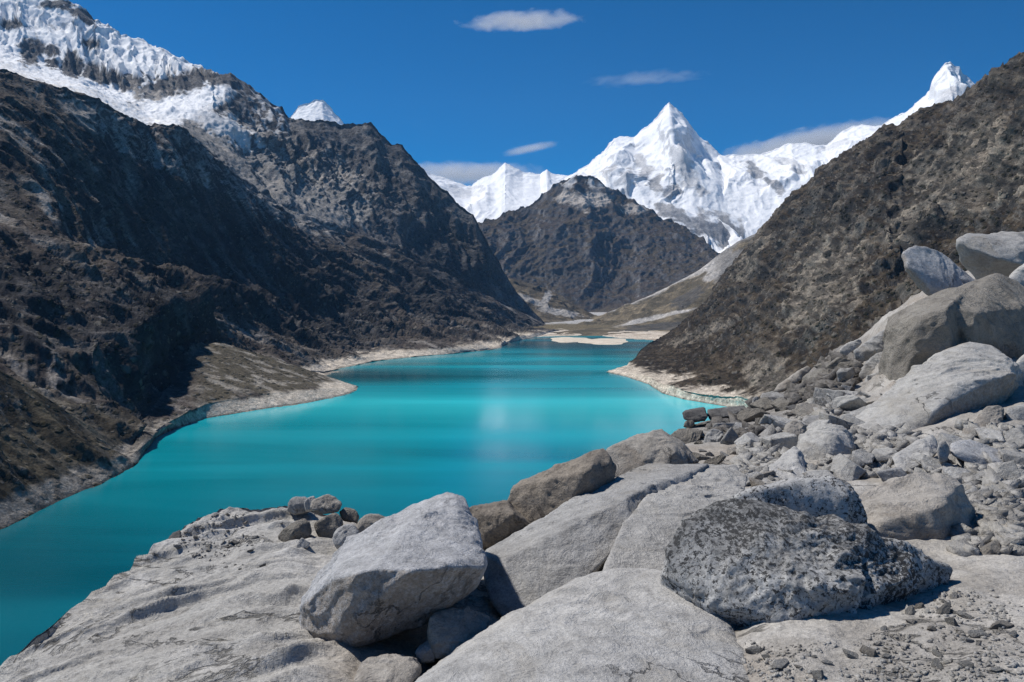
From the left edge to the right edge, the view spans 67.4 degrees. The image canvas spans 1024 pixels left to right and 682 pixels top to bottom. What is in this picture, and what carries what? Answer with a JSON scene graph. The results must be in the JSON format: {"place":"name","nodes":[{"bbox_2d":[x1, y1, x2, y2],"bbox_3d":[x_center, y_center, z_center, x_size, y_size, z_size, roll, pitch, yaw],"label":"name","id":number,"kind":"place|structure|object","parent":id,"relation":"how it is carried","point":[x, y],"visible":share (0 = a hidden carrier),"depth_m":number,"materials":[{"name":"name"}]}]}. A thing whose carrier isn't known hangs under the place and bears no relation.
{"place":"outdoors","nodes":[
{"label":"outdoors","id":0,"kind":"place"},
{"bbox_2d":[173,513,291,560],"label":"gravel","id":1,"kind":"structure","parent":0,"point":[212,525],"depth_m":8.52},
{"bbox_2d":[0,0,558,529],"bbox_3d":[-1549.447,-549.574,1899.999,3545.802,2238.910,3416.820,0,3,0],"label":"mountain","id":2,"kind":"structure","parent":0,"point":[184,242],"depth_m":1153.53,"materials":[{"name":"stone"}]},
{"bbox_2d":[290,100,343,124],"bbox_3d":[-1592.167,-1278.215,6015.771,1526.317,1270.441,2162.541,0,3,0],"label":"snow mountain","id":3,"kind":"structure","parent":0,"point":[314,110],"depth_m":6024.82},
{"bbox_2d":[0,336,724,665],"bbox_3d":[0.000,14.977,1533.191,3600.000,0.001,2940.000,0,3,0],"label":"lake","id":4,"kind":"structure","parent":0,"point":[389,437],"depth_m":502.19,"materials":[{"name":"liquid"}]},
{"bbox_2d":[550,337,587,342],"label":"sandbar","id":5,"kind":"structure","parent":4,"relation":"in","point":[565,339],"depth_m":1822.72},
{"bbox_2d":[578,338,627,344],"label":"sandbar","id":6,"kind":"structure","parent":4,"relation":"in","point":[608,341],"depth_m":1747.74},
{"bbox_2d":[423,163,566,222],"bbox_3d":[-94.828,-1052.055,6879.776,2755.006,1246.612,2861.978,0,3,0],"label":"snow mountain","id":7,"kind":"structure","parent":0,"point":[505,187],"depth_m":6867.66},
{"bbox_2d":[0,270,1023,681],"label":"ground","id":8,"kind":"structure","parent":0,"point":[164,610],"depth_m":5.32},
{"bbox_2d":[278,519,311,541],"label":"rock","id":9,"kind":"object","parent":8,"relation":"on","point":[299,529],"visible":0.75,"depth_m":8.18,"materials":[{"name":"stone"}]},
{"bbox_2d":[287,496,308,514],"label":"rock","id":10,"kind":"object","parent":8,"relation":"on","point":[296,505],"visible":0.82,"depth_m":9.34,"materials":[{"name":"grey stone"}]},
{"bbox_2d":[296,538,309,548],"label":"rock","id":11,"kind":"object","parent":8,"relation":"on","point":[303,543],"visible":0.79,"depth_m":7.75,"materials":[{"name":"stone"}]},
{"bbox_2d":[304,496,315,511],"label":"rock","id":12,"kind":"object","parent":8,"relation":"on","point":[307,502],"visible":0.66,"depth_m":9.04,"materials":[{"name":"stone"}]},
{"bbox_2d":[314,513,342,537],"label":"rock","id":13,"kind":"object","parent":8,"relation":"on","point":[327,525],"visible":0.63,"depth_m":8.36,"materials":[{"name":"stone"}]},
{"bbox_2d":[310,494,341,513],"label":"rock","id":14,"kind":"object","parent":13,"relation":"on","point":[326,504],"visible":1,"depth_m":8.66,"materials":[{"name":"stone"}]},
{"bbox_2d":[332,524,359,548],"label":"rock","id":15,"kind":"object","parent":8,"relation":"on","point":[341,533],"visible":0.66,"depth_m":7.77,"materials":[{"name":"grey stone"}]},
{"bbox_2d":[339,507,358,522],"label":"rock","id":16,"kind":"object","parent":8,"relation":"on","point":[350,515],"visible":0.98,"depth_m":8.76,"materials":[{"name":"stone"}]},
{"bbox_2d":[356,514,384,531],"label":"rock","id":17,"kind":"object","parent":8,"relation":"on","point":[366,521],"visible":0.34,"depth_m":8.43,"materials":[{"name":"stone"}]},
{"bbox_2d":[354,654,420,681],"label":"rock","id":18,"kind":"object","parent":8,"relation":"on","point":[392,668],"visible":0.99,"depth_m":4.46,"materials":[{"name":"stone"}]},
{"bbox_2d":[299,492,487,647],"bbox_3d":[-0.898,1.895,5.816,1.397,1.184,2.055,-1,3,-12],"label":"boulder","id":19,"kind":"object","parent":8,"relation":"on","point":[417,565],"visible":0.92,"depth_m":5.08,"materials":[{"name":"grey stone"}]},
{"bbox_2d":[415,640,435,662],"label":"rock","id":20,"kind":"object","parent":8,"relation":"on","point":[424,653],"visible":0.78,"depth_m":4.83,"materials":[{"name":"grey stone"}]},
{"bbox_2d":[427,606,489,658],"bbox_3d":[-0.355,1.972,5.143,0.411,0.414,0.718,0,3,0],"label":"rock","id":21,"kind":"object","parent":8,"relation":"on","point":[450,630],"visible":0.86,"depth_m":4.92,"materials":[{"name":"stone"}]},
{"bbox_2d":[469,500,530,549],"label":"boulder","id":22,"kind":"object","parent":8,"relation":"on","point":[499,521],"visible":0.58,"depth_m":7.44,"materials":[{"name":"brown stone"}]},
{"bbox_2d":[507,448,616,522],"bbox_3d":[0.523,1.577,8.090,1.144,0.870,1.113,0,3,0],"label":"boulder","id":23,"kind":"object","parent":8,"relation":"on","point":[537,496],"visible":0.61,"depth_m":7.73,"materials":[{"name":"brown stone"}]},
{"bbox_2d":[415,568,749,681],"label":"slab","id":24,"kind":"structure","parent":8,"relation":"on","point":[628,625],"depth_m":4.32,"materials":[{"name":"stone"}]},
{"bbox_2d":[483,463,708,616],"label":"slab","id":25,"kind":"structure","parent":8,"relation":"on","point":[569,540],"depth_m":6.57,"materials":[{"name":"grey stone"}]},
{"bbox_2d":[606,429,698,476],"bbox_3d":[1.991,1.682,11.184,1.574,0.830,1.776,0,3,0],"label":"boulder","id":26,"kind":"object","parent":8,"relation":"on","point":[661,446],"visible":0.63,"depth_m":10.58,"materials":[{"name":"stone"}]},
{"bbox_2d":[602,464,746,570],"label":"slab","id":27,"kind":"structure","parent":8,"relation":"on","point":[651,524],"depth_m":6.82,"materials":[{"name":"stone"}]},
{"bbox_2d":[671,428,702,443],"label":"rock","id":28,"kind":"object","parent":8,"relation":"on","point":[687,435],"visible":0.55,"depth_m":14.76,"materials":[{"name":"stone"}]},
{"bbox_2d":[692,452,709,460],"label":"rock","id":29,"kind":"object","parent":8,"relation":"on","point":[699,456],"visible":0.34,"depth_m":11.32,"materials":[{"name":"stone"}]},
{"bbox_2d":[703,429,722,443],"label":"rock","id":30,"kind":"object","parent":8,"relation":"on","point":[713,435],"visible":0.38,"depth_m":13.82,"materials":[{"name":"grey stone"}]},
{"bbox_2d":[703,455,725,463],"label":"rock","id":31,"kind":"object","parent":8,"relation":"on","point":[718,459],"visible":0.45,"depth_m":10.66,"materials":[{"name":"stone"}]},
{"bbox_2d":[720,427,737,444],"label":"rock","id":32,"kind":"object","parent":8,"relation":"on","point":[730,437],"visible":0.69,"depth_m":13.25,"materials":[{"name":"grey stone"}]},
{"bbox_2d":[734,432,759,447],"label":"rock","id":33,"kind":"object","parent":8,"relation":"on","point":[751,437],"visible":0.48,"depth_m":12.65,"materials":[{"name":"stone"}]},
{"bbox_2d":[737,408,767,422],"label":"rock","id":34,"kind":"object","parent":8,"relation":"on","point":[748,415],"visible":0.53,"depth_m":17.55,"materials":[{"name":"stone"}]},
{"bbox_2d":[745,646,760,653],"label":"rock","id":35,"kind":"object","parent":8,"relation":"on","point":[753,649],"visible":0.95,"depth_m":4.23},
{"bbox_2d":[745,472,763,485],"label":"rock","id":36,"kind":"object","parent":8,"relation":"on","point":[757,475],"visible":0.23,"depth_m":9.35,"materials":[{"name":"stone"}]},
{"bbox_2d":[749,477,765,486],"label":"rock","id":37,"kind":"object","parent":8,"relation":"on","point":[755,482],"visible":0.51,"depth_m":9.01,"materials":[{"name":"stone"}]},
{"bbox_2d":[750,397,774,410],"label":"rock","id":38,"kind":"object","parent":8,"relation":"on","point":[764,404],"visible":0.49,"depth_m":19.93,"materials":[{"name":"stone"}]},
{"bbox_2d":[759,414,791,429],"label":"rock","id":39,"kind":"object","parent":8,"relation":"on","point":[780,422],"visible":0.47,"depth_m":15.12,"materials":[{"name":"stone"}]},
{"bbox_2d":[760,432,797,448],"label":"rock","id":40,"kind":"object","parent":8,"relation":"on","point":[787,440],"visible":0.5,"depth_m":12.09,"materials":[{"name":"stone"}]},
{"bbox_2d":[772,658,788,668],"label":"rock","id":41,"kind":"object","parent":8,"relation":"on","point":[783,663],"visible":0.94,"depth_m":3.96,"materials":[{"name":"stone"}]},
{"bbox_2d":[770,397,792,410],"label":"rock","id":42,"kind":"object","parent":8,"relation":"on","point":[780,404],"visible":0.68,"depth_m":18.92,"materials":[{"name":"stone"}]},
{"bbox_2d":[705,345,863,437],"bbox_3d":[7.647,1.413,20.747,3.273,2.043,17.001,2,4,28],"label":"rubble","id":43,"kind":"object","parent":8,"relation":"on","point":[821,380],"visible":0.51,"depth_m":19.09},
{"bbox_2d":[682,407,707,422],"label":"slab","id":44,"kind":"structure","parent":43,"relation":"on","point":[699,414],"depth_m":17.75,"materials":[{"name":"grey stone"}]},
{"bbox_2d":[707,405,745,419],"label":"slab","id":45,"kind":"structure","parent":43,"relation":"on","point":[722,412],"depth_m":18.45,"materials":[{"name":"grey stone"}]},
{"bbox_2d":[760,391,783,400],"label":"slab","id":46,"kind":"structure","parent":43,"relation":"on","point":[772,396],"depth_m":21.43,"materials":[{"name":"grey stone"}]},
{"bbox_2d":[773,366,810,391],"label":"rock","id":47,"kind":"object","parent":43,"relation":"on","point":[796,377],"visible":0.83,"depth_m":23.35,"materials":[{"name":"stone"}]},
{"bbox_2d":[801,368,829,382],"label":"rock","id":48,"kind":"object","parent":43,"relation":"on","point":[810,375],"visible":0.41,"depth_m":22.30,"materials":[{"name":"stone"}]},
{"bbox_2d":[826,357,851,368],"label":"rock","id":49,"kind":"object","parent":43,"relation":"on","point":[832,364],"visible":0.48,"depth_m":22.41,"materials":[{"name":"stone"}]},
{"bbox_2d":[836,368,854,381],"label":"rock","id":50,"kind":"object","parent":43,"relation":"on","point":[845,374],"visible":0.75,"depth_m":20.56,"materials":[{"name":"grey stone"}]},
{"bbox_2d":[840,339,861,355],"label":"rock","id":51,"kind":"object","parent":43,"relation":"on","point":[847,348],"visible":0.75,"depth_m":24.74,"materials":[{"name":"stone"}]},
{"bbox_2d":[762,446,806,481],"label":"boulder","id":52,"kind":"object","parent":8,"relation":"on","point":[792,458],"visible":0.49,"depth_m":10.05,"materials":[{"name":"stone"}]},
{"bbox_2d":[783,420,806,436],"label":"rock","id":53,"kind":"object","parent":8,"relation":"on","point":[797,428],"visible":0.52,"depth_m":12.91,"materials":[{"name":"stone"}]},
{"bbox_2d":[731,475,867,524],"bbox_3d":[2.322,1.434,6.247,1.231,0.764,0.838,0,3,0],"label":"boulder","id":54,"kind":"object","parent":8,"relation":"on","point":[816,496],"visible":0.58,"depth_m":5.90,"materials":[{"name":"stone"}]},
{"bbox_2d":[660,498,952,627],"bbox_3d":[2.155,1.680,5.298,2.344,1.214,1.493,0,3,0],"label":"boulder","id":55,"kind":"object","parent":8,"relation":"on","point":[735,562],"visible":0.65,"depth_m":4.88,"materials":[{"name":"stone"}]},
{"bbox_2d":[794,402,826,415],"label":"rock","id":56,"kind":"object","parent":8,"relation":"on","point":[803,409],"visible":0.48,"depth_m":16.06,"materials":[{"name":"stone"}]},
{"bbox_2d":[802,415,819,425],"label":"rock","id":57,"kind":"object","parent":8,"relation":"on","point":[807,420],"visible":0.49,"depth_m":14.22,"materials":[{"name":"grey stone"}]},
{"bbox_2d":[812,670,823,679],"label":"rock","id":58,"kind":"object","parent":8,"relation":"on","point":[818,674],"visible":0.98,"depth_m":3.82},
{"bbox_2d":[806,420,832,427],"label":"rock","id":59,"kind":"object","parent":8,"relation":"on","point":[815,423],"visible":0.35,"depth_m":13.88,"materials":[{"name":"stone"}]},
{"bbox_2d":[805,470,834,476],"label":"rock","id":60,"kind":"object","parent":8,"relation":"on","point":[819,472],"visible":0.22,"depth_m":9.48,"materials":[{"name":"stone"}]},
{"bbox_2d":[796,423,855,459],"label":"boulder","id":61,"kind":"object","parent":8,"relation":"on","point":[818,441],"visible":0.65,"depth_m":11.27,"materials":[{"name":"stone"}]},
{"bbox_2d":[812,387,844,406],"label":"rock","id":62,"kind":"object","parent":8,"relation":"on","point":[821,397],"visible":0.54,"depth_m":18.18,"materials":[{"name":"grey stone"}]},
{"bbox_2d":[819,411,853,429],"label":"rock","id":63,"kind":"object","parent":8,"relation":"on","point":[837,420],"visible":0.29,"depth_m":13.85,"materials":[{"name":"stone"}]},
{"bbox_2d":[829,395,865,410],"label":"rock","id":64,"kind":"object","parent":8,"relation":"on","point":[849,403],"visible":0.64,"depth_m":15.56,"materials":[{"name":"stone"}]},
{"bbox_2d":[830,453,866,480],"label":"rock","id":65,"kind":"object","parent":8,"relation":"on","point":[843,467],"visible":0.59,"depth_m":9.72,"materials":[{"name":"stone"}]},
{"bbox_2d":[842,648,858,658],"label":"rock","id":66,"kind":"object","parent":8,"relation":"on","point":[851,654],"visible":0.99,"depth_m":4.01,"materials":[{"name":"stone"}]},
{"bbox_2d":[840,413,864,425],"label":"rock","id":67,"kind":"object","parent":8,"relation":"on","point":[852,419],"visible":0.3,"depth_m":13.88,"materials":[{"name":"stone"}]},
{"bbox_2d":[849,402,880,415],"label":"rock","id":68,"kind":"object","parent":8,"relation":"on","point":[857,411],"visible":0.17,"depth_m":14.59,"materials":[{"name":"grey stone"}]},
{"bbox_2d":[859,645,877,656],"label":"rock","id":69,"kind":"object","parent":8,"relation":"on","point":[868,651],"visible":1,"depth_m":3.99,"materials":[{"name":"stone"}]},
{"bbox_2d":[853,329,884,361],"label":"rock","id":70,"kind":"object","parent":8,"relation":"on","point":[869,348],"visible":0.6,"depth_m":22.78,"materials":[{"name":"grey stone"}]},
{"bbox_2d":[859,352,881,379],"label":"rock","id":71,"kind":"object","parent":8,"relation":"on","point":[870,364],"visible":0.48,"depth_m":20.98,"materials":[{"name":"grey stone"}]},
{"bbox_2d":[729,393,1023,556],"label":"gravel","id":72,"kind":"structure","parent":8,"relation":"on","point":[1004,525],"depth_m":9.64,"materials":[{"name":"stone"}]},
{"bbox_2d":[851,448,873,466],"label":"rock","id":73,"kind":"object","parent":72,"relation":"on","point":[861,457],"visible":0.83,"depth_m":10.19,"materials":[{"name":"grey stone"}]},
{"bbox_2d":[936,441,949,463],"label":"rock","id":74,"kind":"object","parent":72,"relation":"on","point":[943,451],"visible":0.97,"depth_m":9.75,"materials":[{"name":"grey stone"}]},
{"bbox_2d":[942,467,971,477],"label":"rock","id":75,"kind":"object","parent":72,"relation":"on","point":[955,472],"visible":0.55,"depth_m":9.16,"materials":[{"name":"stone"}]},
{"bbox_2d":[972,472,1002,483],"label":"rock","id":76,"kind":"object","parent":72,"relation":"on","point":[982,474],"visible":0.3,"depth_m":8.85,"materials":[{"name":"stone"}]},
{"bbox_2d":[872,447,897,461],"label":"rock","id":77,"kind":"object","parent":8,"relation":"on","point":[883,454],"visible":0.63,"depth_m":10.49,"materials":[{"name":"stone"}]},
{"bbox_2d":[876,467,906,480],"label":"rock","id":78,"kind":"object","parent":8,"relation":"on","point":[884,475],"visible":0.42,"depth_m":9.35,"materials":[{"name":"grey stone"}]},
{"bbox_2d":[892,434,937,473],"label":"rock","id":79,"kind":"object","parent":8,"relation":"on","point":[903,459],"visible":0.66,"depth_m":10.10,"materials":[{"name":"stone"}]},
{"bbox_2d":[860,472,973,540],"bbox_3d":[3.734,1.686,7.108,0.960,1.015,2.146,2,4,29],"label":"boulder","id":80,"kind":"object","parent":8,"relation":"on","point":[922,506],"visible":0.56,"depth_m":6.57,"materials":[{"name":"stone"}]},
{"bbox_2d":[912,452,957,468],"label":"rock","id":81,"kind":"object","parent":8,"relation":"on","point":[931,461],"visible":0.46,"depth_m":9.80,"materials":[{"name":"stone"}]},
{"bbox_2d":[931,658,942,669],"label":"rock","id":82,"kind":"object","parent":8,"relation":"on","point":[935,662],"visible":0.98,"depth_m":3.82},
{"bbox_2d":[901,246,974,295],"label":"slab","id":83,"kind":"structure","parent":8,"relation":"on","point":[929,271],"depth_m":23.85,"materials":[{"name":"grey stone"}]},
{"bbox_2d":[855,342,1023,431],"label":"boulder","id":84,"kind":"structure","parent":8,"relation":"on","point":[951,381],"depth_m":14.40,"materials":[{"name":"stone"}]},
{"bbox_2d":[936,602,950,614],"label":"rock","id":85,"kind":"object","parent":8,"relation":"on","point":[944,608],"visible":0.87,"depth_m":4.60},
{"bbox_2d":[936,432,961,453],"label":"rock","id":86,"kind":"object","parent":8,"relation":"on","point":[949,439],"visible":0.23,"depth_m":11.23,"materials":[{"name":"stone"}]},
{"bbox_2d":[878,273,1023,380],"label":"boulder","id":87,"kind":"object","parent":8,"relation":"on","point":[988,310],"visible":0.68,"depth_m":18.36,"materials":[{"name":"stone"}]},
{"bbox_2d":[944,617,958,625],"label":"rock","id":88,"kind":"object","parent":8,"relation":"on","point":[951,621],"visible":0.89,"depth_m":4.40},
{"bbox_2d":[956,610,972,619],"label":"rock","id":89,"kind":"object","parent":8,"relation":"on","point":[964,615],"visible":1,"depth_m":4.54,"materials":[{"name":"stone"}]},
{"bbox_2d":[949,439,1002,463],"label":"rock","id":90,"kind":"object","parent":8,"relation":"on","point":[969,450],"depth_m":10.07,"materials":[{"name":"grey stone"}]},
{"bbox_2d":[967,629,989,637],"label":"rock","id":91,"kind":"object","parent":8,"relation":"on","point":[979,633],"visible":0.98,"depth_m":4.21,"materials":[{"name":"stone"}]},
{"bbox_2d":[973,405,1003,425],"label":"rock","id":92,"kind":"object","parent":8,"relation":"on","point":[989,414],"visible":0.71,"depth_m":12.67,"materials":[{"name":"stone"}]},
{"bbox_2d":[956,231,1023,279],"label":"boulder","id":93,"kind":"object","parent":8,"relation":"on","point":[984,255],"visible":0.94,"depth_m":25.51,"materials":[{"name":"grey stone"}]},
{"bbox_2d":[974,428,1005,442],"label":"rock","id":94,"kind":"object","parent":8,"relation":"on","point":[983,433],"visible":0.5,"depth_m":11.40,"materials":[{"name":"stone"}]},
{"bbox_2d":[980,540,1000,554],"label":"rock","id":95,"kind":"object","parent":8,"relation":"on","point":[989,548],"visible":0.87,"depth_m":5.98,"materials":[{"name":"stone"}]},
{"bbox_2d":[990,620,1013,628],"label":"rock","id":96,"kind":"object","parent":8,"relation":"on","point":[1000,623],"visible":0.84,"depth_m":4.29,"materials":[{"name":"stone"}]},
{"bbox_2d":[994,460,1020,479],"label":"rock","id":97,"kind":"object","parent":8,"relation":"on","point":[1009,470],"visible":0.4,"depth_m":8.90,"materials":[{"name":"stone"}]},
{"bbox_2d":[998,449,1023,464],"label":"rock","id":98,"kind":"object","parent":8,"relation":"on","point":[1009,455],"visible":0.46,"depth_m":10.00,"materials":[{"name":"stone"}]},
{"bbox_2d":[1003,427,1023,448],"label":"rock","id":99,"kind":"object","parent":8,"relation":"on","point":[1016,435],"visible":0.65,"depth_m":11.17,"materials":[{"name":"stone"}]},
{"bbox_2d":[1004,404,1023,419],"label":"rock","id":100,"kind":"object","parent":8,"relation":"on","point":[1015,412],"visible":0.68,"depth_m":12.88,"materials":[{"name":"grey stone"}]},
{"bbox_2d":[1009,264,1023,285],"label":"boulder","id":101,"kind":"object","parent":8,"relation":"on","point":[1017,274],"visible":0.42,"depth_m":21.78,"materials":[{"name":"stone"}]},
{"bbox_2d":[1016,355,1023,379],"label":"boulder","id":102,"kind":"object","parent":8,"relation":"on","point":[1020,361],"visible":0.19,"depth_m":16.40,"materials":[{"name":"stone"}]},
{"bbox_2d":[69,0,1023,185],"label":"sky","id":103,"kind":"structure","parent":0,"point":[469,89],"materials":[{"name":"blue"}]},
{"bbox_2d":[508,278,593,321],"bbox_3d":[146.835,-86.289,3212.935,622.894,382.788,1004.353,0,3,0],"label":"hill","id":104,"kind":"structure","parent":0,"point":[545,304],"depth_m":3017.68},
{"bbox_2d":[478,175,719,311],"bbox_3d":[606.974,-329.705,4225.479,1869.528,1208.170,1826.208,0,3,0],"label":"mountain","id":105,"kind":"structure","parent":0,"point":[589,243],"depth_m":3926.24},
{"bbox_2d":[533,312,669,339],"bbox_3d":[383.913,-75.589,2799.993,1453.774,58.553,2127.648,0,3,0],"label":"valley floor","id":106,"kind":"structure","parent":0,"point":[573,325],"depth_m":2184.38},
{"bbox_2d":[548,102,747,251],"bbox_3d":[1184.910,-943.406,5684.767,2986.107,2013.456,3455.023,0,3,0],"label":"snow mountain","id":107,"kind":"structure","parent":0,"point":[664,164],"depth_m":5400.21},
{"bbox_2d":[550,234,754,335],"bbox_3d":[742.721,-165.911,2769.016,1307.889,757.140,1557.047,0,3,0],"label":"scree slope","id":108,"kind":"structure","parent":0,"point":[673,306],"depth_m":2696.84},
{"bbox_2d":[607,52,1023,407],"bbox_3d":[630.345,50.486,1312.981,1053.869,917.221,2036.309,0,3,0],"label":"mountain","id":109,"kind":"structure","parent":0,"point":[813,273],"depth_m":898.89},
{"bbox_2d":[717,62,974,252],"bbox_3d":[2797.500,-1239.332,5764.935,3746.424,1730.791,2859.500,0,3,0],"label":"snow mountain","id":110,"kind":"structure","parent":0,"point":[758,189],"depth_m":5578.95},
{"bbox_2d":[742,588,1023,681],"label":"gravel","id":111,"kind":"structure","parent":0,"point":[906,674],"depth_m":3.98,"materials":[{"name":"gravel"}]},
{"bbox_2d":[958,660,973,668],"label":"rock","id":112,"kind":"object","parent":111,"relation":"on","point":[965,663],"visible":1,"depth_m":3.76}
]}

